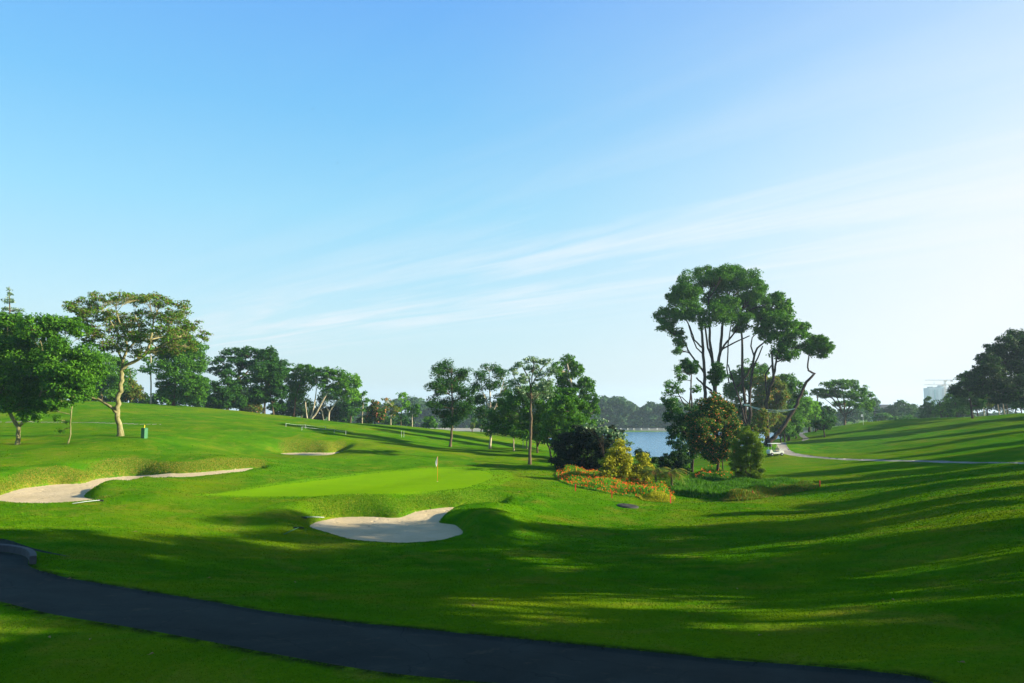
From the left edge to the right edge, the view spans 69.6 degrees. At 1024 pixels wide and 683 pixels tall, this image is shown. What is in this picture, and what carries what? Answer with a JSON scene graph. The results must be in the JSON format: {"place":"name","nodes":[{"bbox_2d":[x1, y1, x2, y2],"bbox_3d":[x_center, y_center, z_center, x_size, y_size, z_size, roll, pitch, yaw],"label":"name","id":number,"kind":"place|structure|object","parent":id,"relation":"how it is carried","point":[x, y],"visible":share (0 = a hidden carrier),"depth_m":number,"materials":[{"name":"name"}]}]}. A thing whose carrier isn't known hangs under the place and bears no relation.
{"place":"outdoors","nodes":[
{"label":"outdoors","id":0,"kind":"place"},
{"bbox_2d":[306,489,505,525],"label":"long grass","id":1,"kind":"structure","parent":0,"point":[386,507],"depth_m":49.46,"materials":[{"name":"green plant"}]},
{"bbox_2d":[0,552,932,682],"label":"cart path","id":2,"kind":"structure","parent":0,"point":[429,653],"depth_m":15.24,"materials":[{"name":"grey asphalt"}]},
{"bbox_2d":[0,400,1023,682],"bbox_3d":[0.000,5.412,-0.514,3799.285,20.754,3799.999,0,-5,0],"label":"ground","id":3,"kind":"structure","parent":0,"point":[204,432],"depth_m":34.16,"materials":[{"name":"green plant"}]},
{"bbox_2d":[0,287,24,315],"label":"conifer tree","id":4,"kind":"object","parent":3,"relation":"on","point":[8,301],"visible":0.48,"depth_m":141.08,"materials":[{"name":"green plant"}]},
{"bbox_2d":[0,544,36,563],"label":"kerb wall","id":5,"kind":"structure","parent":3,"relation":"on","point":[30,554],"depth_m":27.13,"materials":[{"name":"concrete"}]},
{"bbox_2d":[0,539,69,556],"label":"drain channel","id":6,"kind":"object","parent":3,"relation":"on","point":[4,541],"visible":0.66,"depth_m":29.76,"materials":[{"name":"concrete"}]},
{"bbox_2d":[0,310,109,444],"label":"broadleaf tree","id":7,"kind":"object","parent":3,"relation":"on","point":[42,387],"visible":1,"depth_m":71.84,"materials":[{"name":"green plant"}]},
{"bbox_2d":[49,396,73,443],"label":"leafy sapling","id":8,"kind":"object","parent":3,"relation":"on","point":[54,417],"visible":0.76,"depth_m":73.01,"materials":[{"name":"green plant"}]},
{"bbox_2d":[89,349,126,399],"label":"ridge tree","id":9,"kind":"object","parent":3,"relation":"on","point":[111,383],"visible":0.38,"depth_m":142.21,"materials":[{"name":"green plant"}]},
{"bbox_2d":[107,355,137,401],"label":"ridge tree","id":10,"kind":"object","parent":3,"relation":"on","point":[116,359],"visible":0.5,"depth_m":147.26,"materials":[{"name":"green plant"}]},
{"bbox_2d":[0,468,252,502],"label":"sand bunker","id":11,"kind":"object","parent":3,"relation":"on","point":[58,493],"visible":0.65,"depth_m":53.70},
{"bbox_2d":[106,368,149,402],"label":"ridge tree","id":12,"kind":"object","parent":3,"relation":"on","point":[136,388],"visible":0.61,"depth_m":148.01,"materials":[{"name":"green plant"}]},
{"bbox_2d":[0,456,266,497],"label":"long grass","id":13,"kind":"structure","parent":3,"relation":"on","point":[119,460],"depth_m":63.01,"materials":[{"name":"green plant"}]},
{"bbox_2d":[61,290,213,435],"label":"umbrella tree","id":14,"kind":"object","parent":3,"relation":"on","point":[139,336],"visible":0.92,"depth_m":80.02,"materials":[{"name":"green plant"}]},
{"bbox_2d":[141,425,147,438],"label":"utility box","id":15,"kind":"object","parent":3,"relation":"on","point":[144,432],"visible":1,"depth_m":75.53,"materials":[{"name":"green paint"}]},
{"bbox_2d":[133,392,155,403],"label":"ridge bush","id":16,"kind":"object","parent":3,"relation":"on","point":[146,401],"visible":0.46,"depth_m":169.52,"materials":[{"name":"green plant"}]},
{"bbox_2d":[136,345,164,403],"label":"slim tree","id":17,"kind":"object","parent":3,"relation":"on","point":[150,363],"visible":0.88,"depth_m":133.99,"materials":[{"name":"green plant"}]},
{"bbox_2d":[152,393,175,404],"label":"ridge bush","id":18,"kind":"object","parent":3,"relation":"on","point":[161,401],"visible":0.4,"depth_m":170.79,"materials":[{"name":"green plant"}]},
{"bbox_2d":[153,324,213,405],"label":"columnar tree","id":19,"kind":"object","parent":3,"relation":"on","point":[190,384],"visible":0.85,"depth_m":134.53,"materials":[{"name":"green plant"}]},
{"bbox_2d":[175,395,206,406],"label":"ridge bush","id":20,"kind":"object","parent":3,"relation":"on","point":[197,404],"visible":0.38,"depth_m":171.07,"materials":[{"name":"green plant"}]},
{"bbox_2d":[206,368,247,409],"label":"conical tree","id":21,"kind":"object","parent":3,"relation":"on","point":[225,397],"visible":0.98,"depth_m":141.17,"materials":[{"name":"green plant"}]},
{"bbox_2d":[206,345,294,410],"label":"wide tree","id":22,"kind":"object","parent":3,"relation":"on","point":[242,354],"visible":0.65,"depth_m":151.11,"materials":[{"name":"green plant"}]},
{"bbox_2d":[243,403,262,412],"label":"ridge bush","id":23,"kind":"object","parent":3,"relation":"on","point":[257,409],"visible":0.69,"depth_m":179.94,"materials":[{"name":"green plant"}]},
{"bbox_2d":[245,345,289,414],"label":"broadleaf tree","id":24,"kind":"object","parent":3,"relation":"on","point":[269,373],"visible":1,"depth_m":145.07,"materials":[{"name":"green plant"}]},
{"bbox_2d":[270,408,296,416],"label":"ridge bush","id":25,"kind":"object","parent":3,"relation":"on","point":[282,412],"visible":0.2,"depth_m":183.82,"materials":[{"name":"green plant"}]},
{"bbox_2d":[284,363,314,416],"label":"broadleaf tree","id":26,"kind":"object","parent":3,"relation":"on","point":[297,391],"visible":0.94,"depth_m":149.65,"materials":[{"name":"green plant"}]},
{"bbox_2d":[284,397,317,417],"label":"ridge tree","id":27,"kind":"object","parent":3,"relation":"on","point":[300,409],"visible":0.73,"depth_m":181.56,"materials":[{"name":"green plant"}]},
{"bbox_2d":[281,452,338,454],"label":"sand bunker","id":28,"kind":"object","parent":3,"relation":"on","point":[303,453],"visible":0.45,"depth_m":88.32},
{"bbox_2d":[277,439,345,451],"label":"long grass","id":29,"kind":"structure","parent":3,"relation":"on","point":[313,447],"depth_m":90.41,"materials":[{"name":"green plant"}]},
{"bbox_2d":[303,407,325,419],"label":"ridge bush","id":30,"kind":"object","parent":3,"relation":"on","point":[317,417],"visible":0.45,"depth_m":190.12,"materials":[{"name":"green plant"}]},
{"bbox_2d":[305,366,352,418],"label":"spreading tree","id":31,"kind":"object","parent":3,"relation":"on","point":[327,376],"visible":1,"depth_m":147.55,"materials":[{"name":"green plant"}]},
{"bbox_2d":[315,388,348,419],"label":"ridge tree","id":32,"kind":"object","parent":3,"relation":"on","point":[335,409],"visible":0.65,"depth_m":186.55,"materials":[{"name":"green plant"}]},
{"bbox_2d":[320,372,362,420],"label":"spreading tree","id":33,"kind":"object","parent":3,"relation":"on","point":[353,392],"visible":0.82,"depth_m":149.38,"materials":[{"name":"green plant"}]},
{"bbox_2d":[330,415,353,422],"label":"ridge bush","id":34,"kind":"object","parent":3,"relation":"on","point":[341,419],"visible":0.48,"depth_m":190.06,"materials":[{"name":"green plant"}]},
{"bbox_2d":[336,397,362,422],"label":"ridge tree","id":35,"kind":"object","parent":3,"relation":"on","point":[349,410],"visible":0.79,"depth_m":184.00,"materials":[{"name":"green plant"}]},
{"bbox_2d":[208,469,491,495],"bbox_3d":[-9.160,11.808,62.270,13.541,0.560,31.404,-2,-6,21],"label":"putting green","id":36,"kind":"object","parent":3,"relation":"on","point":[407,481],"visible":0.98,"depth_m":60.57,"materials":[{"name":"green plant"}]},
{"bbox_2d":[355,390,371,422],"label":"slim tree","id":37,"kind":"object","parent":3,"relation":"on","point":[362,403],"visible":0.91,"depth_m":156.30,"materials":[{"name":"green plant"}]},
{"bbox_2d":[363,399,387,423],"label":"flowering tree","id":38,"kind":"object","parent":3,"relation":"on","point":[376,413],"visible":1,"depth_m":157.82,"materials":[{"name":"green plant"}]},
{"bbox_2d":[310,507,462,542],"bbox_3d":[-7.594,11.243,45.512,9.416,0.565,11.366,0,-5,0],"label":"sand bunker","id":39,"kind":"object","parent":3,"relation":"on","point":[421,526],"visible":0.92,"depth_m":44.54},
{"bbox_2d":[381,397,398,424],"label":"slim tree","id":40,"kind":"object","parent":3,"relation":"on","point":[395,409],"visible":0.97,"depth_m":159.03,"materials":[{"name":"green plant"}]},
{"bbox_2d":[394,392,410,419],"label":"slim tree","id":41,"kind":"object","parent":3,"relation":"on","point":[406,403],"visible":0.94,"depth_m":161.96,"materials":[{"name":"green plant"}]},
{"bbox_2d":[392,415,414,425],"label":"round bush","id":42,"kind":"object","parent":3,"relation":"on","point":[405,420],"visible":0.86,"depth_m":183.74,"materials":[{"name":"green plant"}]},
{"bbox_2d":[404,403,421,426],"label":"slim tree","id":43,"kind":"object","parent":3,"relation":"on","point":[416,409],"visible":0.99,"depth_m":162.14,"materials":[{"name":"green plant"}]},
{"bbox_2d":[420,416,437,428],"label":"round bush","id":44,"kind":"object","parent":3,"relation":"on","point":[429,422],"visible":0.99,"depth_m":166.62,"materials":[{"name":"green plant"}]},
{"bbox_2d":[423,357,477,446],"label":"lawn tree","id":45,"kind":"object","parent":3,"relation":"on","point":[438,388],"visible":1,"depth_m":109.50,"materials":[{"name":"green plant"}]},
{"bbox_2d":[470,416,486,431],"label":"lakeside tree","id":46,"kind":"object","parent":3,"relation":"on","point":[478,423],"visible":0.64,"depth_m":178.56,"materials":[{"name":"green plant"}]},
{"bbox_2d":[470,362,512,448],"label":"lawn tree","id":47,"kind":"object","parent":3,"relation":"on","point":[480,412],"visible":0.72,"depth_m":104.48,"materials":[{"name":"green plant"}]},
{"bbox_2d":[345,395,701,428],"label":"forest","id":48,"kind":"object","parent":3,"relation":"on","point":[620,412],"visible":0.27,"depth_m":451.24,"materials":[{"name":"green plant"}]},
{"bbox_2d":[481,382,568,452],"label":"broadleaf tree","id":49,"kind":"object","parent":3,"relation":"on","point":[516,424],"visible":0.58,"depth_m":97.71,"materials":[{"name":"green plant"}]},
{"bbox_2d":[507,356,557,464],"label":"lawn tree","id":50,"kind":"object","parent":3,"relation":"on","point":[533,394],"visible":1,"depth_m":83.90,"materials":[{"name":"green plant"}]},
{"bbox_2d":[537,387,590,457],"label":"broadleaf tree","id":51,"kind":"object","parent":3,"relation":"on","point":[575,406],"visible":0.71,"depth_m":91.19,"materials":[{"name":"green plant"}]},
{"bbox_2d":[550,353,601,446],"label":"stepped tree","id":52,"kind":"object","parent":3,"relation":"on","point":[568,362],"visible":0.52,"depth_m":117.82,"materials":[{"name":"green plant"}]},
{"bbox_2d":[547,423,624,474],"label":"dark shrub","id":53,"kind":"object","parent":3,"relation":"on","point":[588,443],"visible":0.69,"depth_m":78.93,"materials":[{"name":"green plant"}]},
{"bbox_2d":[581,417,634,467],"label":"silver leaf tree","id":54,"kind":"object","parent":3,"relation":"on","point":[605,429],"visible":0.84,"depth_m":76.03,"materials":[{"name":"green plant"}]},
{"bbox_2d":[556,464,674,497],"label":"flower bed","id":55,"kind":"object","parent":3,"relation":"on","point":[579,476],"visible":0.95,"depth_m":65.09,"materials":[{"name":"green plant"}]},
{"bbox_2d":[595,437,637,478],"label":"yellow shrub","id":56,"kind":"object","parent":3,"relation":"on","point":[612,461],"visible":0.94,"depth_m":68.80,"materials":[{"name":"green plant"}]},
{"bbox_2d":[617,503,638,508],"bbox_3d":[8.628,12.273,54.873,1.593,0.225,1.593,5,-3,0],"label":"manhole cover","id":57,"kind":"object","parent":3,"relation":"on","point":[625,505],"visible":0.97,"depth_m":54.52,"materials":[{"name":"concrete"}]},
{"bbox_2d":[630,452,655,481],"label":"yellow shrub","id":58,"kind":"object","parent":3,"relation":"on","point":[642,459],"visible":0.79,"depth_m":70.09,"materials":[{"name":"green plant"}]},
{"bbox_2d":[633,447,658,465],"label":"dark shrub","id":59,"kind":"object","parent":3,"relation":"on","point":[654,460],"visible":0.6,"depth_m":77.90,"materials":[{"name":"green plant"}]},
{"bbox_2d":[640,466,671,482],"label":"shrub","id":60,"kind":"object","parent":3,"relation":"on","point":[654,474],"visible":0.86,"depth_m":67.97,"materials":[{"name":"green plant"}]},
{"bbox_2d":[639,491,675,501],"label":"clipped plants","id":61,"kind":"object","parent":3,"relation":"on","point":[657,496],"visible":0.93,"depth_m":59.84,"materials":[{"name":"yellow plant"}]},
{"bbox_2d":[656,468,688,485],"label":"palm","id":62,"kind":"object","parent":3,"relation":"on","point":[672,475],"visible":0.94,"depth_m":66.90,"materials":[{"name":"green plant"}]},
{"bbox_2d":[654,450,691,479],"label":"dark shrub","id":63,"kind":"object","parent":3,"relation":"on","point":[673,459],"visible":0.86,"depth_m":80.55,"materials":[{"name":"green plant"}]},
{"bbox_2d":[660,364,701,467],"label":"airy tree","id":64,"kind":"object","parent":3,"relation":"on","point":[678,389],"visible":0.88,"depth_m":103.81,"materials":[{"name":"green plant"}]},
{"bbox_2d":[662,397,700,471],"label":"drooping tree","id":65,"kind":"object","parent":3,"relation":"on","point":[676,429],"visible":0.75,"depth_m":89.20,"materials":[{"name":"green plant"}]},
{"bbox_2d":[679,357,700,408],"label":"ball tree","id":66,"kind":"object","parent":3,"relation":"on","point":[687,365],"visible":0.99,"depth_m":113.61,"materials":[{"name":"green plant"}]},
{"bbox_2d":[650,263,774,435],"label":"giant tree","id":67,"kind":"object","parent":3,"relation":"on","point":[728,279],"visible":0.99,"depth_m":127.36,"materials":[{"name":"green plant"}]},
{"bbox_2d":[684,391,744,470],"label":"flowering tree","id":68,"kind":"object","parent":3,"relation":"on","point":[713,416],"visible":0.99,"depth_m":84.75,"materials":[{"name":"green plant"}]},
{"bbox_2d":[694,465,734,478],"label":"flower bed","id":69,"kind":"object","parent":3,"relation":"on","point":[707,471],"visible":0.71,"depth_m":83.22,"materials":[{"name":"green plant"}]},
{"bbox_2d":[705,361,729,434],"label":"ball tree","id":70,"kind":"object","parent":3,"relation":"on","point":[716,375],"visible":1,"depth_m":111.55,"materials":[{"name":"green plant"}]},
{"bbox_2d":[665,475,819,499],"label":"reed bed","id":71,"kind":"object","parent":3,"relation":"on","point":[710,487],"visible":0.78,"depth_m":66.58,"materials":[{"name":"green plant"}]},
{"bbox_2d":[721,358,770,427],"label":"broadleaf tree","id":72,"kind":"object","parent":3,"relation":"on","point":[729,391],"visible":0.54,"depth_m":155.74,"materials":[{"name":"green plant"}]},
{"bbox_2d":[726,425,767,479],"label":"feathery shrub","id":73,"kind":"object","parent":3,"relation":"on","point":[751,443],"visible":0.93,"depth_m":74.84,"materials":[{"name":"green plant"}]},
{"bbox_2d":[745,408,771,437],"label":"round bush","id":74,"kind":"object","parent":3,"relation":"on","point":[760,420],"visible":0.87,"depth_m":107.33,"materials":[{"name":"green plant"}]},
{"bbox_2d":[747,373,791,432],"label":"broadleaf tree","id":75,"kind":"object","parent":3,"relation":"on","point":[779,398],"visible":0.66,"depth_m":147.78,"materials":[{"name":"green plant"}]},
{"bbox_2d":[719,480,819,500],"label":"clipped plants","id":76,"kind":"object","parent":3,"relation":"on","point":[739,494],"visible":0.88,"depth_m":60.31,"materials":[{"name":"green plant"}]},
{"bbox_2d":[728,290,811,444],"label":"giant tree","id":77,"kind":"object","parent":3,"relation":"on","point":[771,319],"visible":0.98,"depth_m":127.04,"materials":[{"name":"green plant"}]},
{"bbox_2d":[766,443,784,455],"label":"golf cart","id":78,"kind":"object","parent":3,"relation":"on","point":[777,451],"visible":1,"depth_m":112.22,"materials":[{"name":"white paint"}]},
{"bbox_2d":[769,423,788,441],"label":"slim tree","id":79,"kind":"object","parent":3,"relation":"on","point":[779,435],"visible":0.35,"depth_m":153.75,"materials":[{"name":"green plant"}]},
{"bbox_2d":[779,422,792,441],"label":"slim tree","id":80,"kind":"object","parent":3,"relation":"on","point":[788,429],"visible":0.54,"depth_m":147.47,"materials":[{"name":"green plant"}]},
{"bbox_2d":[785,425,797,440],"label":"slim tree","id":81,"kind":"object","parent":3,"relation":"on","point":[792,433],"visible":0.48,"depth_m":154.21,"materials":[{"name":"green plant"}]},
{"bbox_2d":[776,373,807,440],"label":"broadleaf tree","id":82,"kind":"object","parent":3,"relation":"on","point":[793,382],"visible":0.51,"depth_m":154.63,"materials":[{"name":"green plant"}]},
{"bbox_2d":[794,422,803,438],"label":"slim tree","id":83,"kind":"object","parent":3,"relation":"on","point":[799,428],"visible":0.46,"depth_m":156.70,"materials":[{"name":"green plant"}]},
{"bbox_2d":[766,333,835,446],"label":"leaning tree","id":84,"kind":"object","parent":3,"relation":"on","point":[821,346],"visible":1,"depth_m":125.93,"materials":[{"name":"green plant"}]},
{"bbox_2d":[786,396,821,431],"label":"broadleaf tree","id":85,"kind":"object","parent":3,"relation":"on","point":[811,408],"visible":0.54,"depth_m":165.36,"materials":[{"name":"green plant"}]},
{"bbox_2d":[806,396,838,430],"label":"broadleaf tree","id":86,"kind":"object","parent":3,"relation":"on","point":[827,412],"visible":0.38,"depth_m":177.91,"materials":[{"name":"green plant"}]},
{"bbox_2d":[812,417,834,436],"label":"slim tree","id":87,"kind":"object","parent":3,"relation":"on","point":[822,424],"visible":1,"depth_m":149.52,"materials":[{"name":"green plant"}]},
{"bbox_2d":[809,378,875,424],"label":"umbrella tree","id":88,"kind":"object","parent":3,"relation":"on","point":[854,395],"visible":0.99,"depth_m":188.61,"materials":[{"name":"green plant"}]},
{"bbox_2d":[836,407,873,422],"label":"park tree","id":89,"kind":"object","parent":3,"relation":"on","point":[856,413],"visible":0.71,"depth_m":324.47,"materials":[{"name":"green plant"}]},
{"bbox_2d":[868,397,883,416],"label":"park tree","id":90,"kind":"object","parent":3,"relation":"on","point":[876,407],"visible":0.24,"depth_m":339.04,"materials":[{"name":"green plant"}]},
{"bbox_2d":[871,412,893,420],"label":"park tree","id":91,"kind":"object","parent":3,"relation":"on","point":[881,416],"visible":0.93,"depth_m":257.67,"materials":[{"name":"green plant"}]},
{"bbox_2d":[879,400,916,416],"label":"park tree","id":92,"kind":"object","parent":3,"relation":"on","point":[898,408],"visible":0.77,"depth_m":297.53,"materials":[{"name":"green plant"}]},
{"bbox_2d":[888,414,916,419],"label":"park tree","id":93,"kind":"object","parent":3,"relation":"on","point":[909,416],"visible":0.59,"depth_m":247.49,"materials":[{"name":"green plant"}]},
{"bbox_2d":[804,407,1020,425],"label":"forest","id":94,"kind":"object","parent":3,"relation":"on","point":[838,423],"visible":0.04,"depth_m":420.30,"materials":[{"name":"green plant"}]},
{"bbox_2d":[918,396,942,417],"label":"edge tree","id":95,"kind":"object","parent":3,"relation":"on","point":[926,408],"visible":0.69,"depth_m":213.11,"materials":[{"name":"green plant"}]},
{"bbox_2d":[923,387,940,405],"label":"tower block","id":96,"kind":"structure","parent":3,"relation":"on","point":[933,393],"depth_m":1396.41,"materials":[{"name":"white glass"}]},
{"bbox_2d":[931,393,966,417],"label":"edge tree","id":97,"kind":"object","parent":3,"relation":"on","point":[941,407],"visible":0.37,"depth_m":184.27,"materials":[{"name":"green plant"}]},
{"bbox_2d":[944,397,970,416],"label":"edge tree","id":98,"kind":"object","parent":3,"relation":"on","point":[954,407],"visible":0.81,"depth_m":174.92,"materials":[{"name":"green plant"}]},
{"bbox_2d":[950,370,987,417],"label":"edge tree","id":99,"kind":"object","parent":3,"relation":"on","point":[971,401],"visible":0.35,"depth_m":149.72,"materials":[{"name":"green plant"}]},
{"bbox_2d":[946,328,1023,407],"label":"tree","id":100,"kind":"object","parent":3,"relation":"on","point":[989,373],"visible":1,"depth_m":132.66,"materials":[{"name":"green plant"}]},
{"bbox_2d":[972,402,1007,415],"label":"edge tree","id":101,"kind":"object","parent":3,"relation":"on","point":[991,408],"visible":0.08,"depth_m":228.01,"materials":[{"name":"green plant"}]},
{"bbox_2d":[1009,401,1023,412],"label":"edge tree","id":102,"kind":"object","parent":3,"relation":"on","point":[1015,404],"visible":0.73,"depth_m":164.57,"materials":[{"name":"green plant"}]},
{"bbox_2d":[0,0,1023,413],"label":"sky","id":103,"kind":"structure","parent":0,"point":[511,181],"materials":[{"name":"blue"}]},
{"bbox_2d":[430,427,666,431],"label":"embankment","id":104,"kind":"structure","parent":0,"point":[625,429],"depth_m":444.30,"materials":[{"name":"stone"}]},
{"bbox_2d":[549,432,781,456],"bbox_3d":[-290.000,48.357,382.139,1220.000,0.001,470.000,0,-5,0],"label":"water","id":105,"kind":"structure","parent":0,"point":[654,444],"depth_m":296.66,"materials":[{"name":"blue liquid"}]},
{"bbox_2d":[777,442,1023,463],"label":"cart path","id":106,"kind":"structure","parent":0,"point":[787,450],"depth_m":96.92,"materials":[{"name":"concrete"}]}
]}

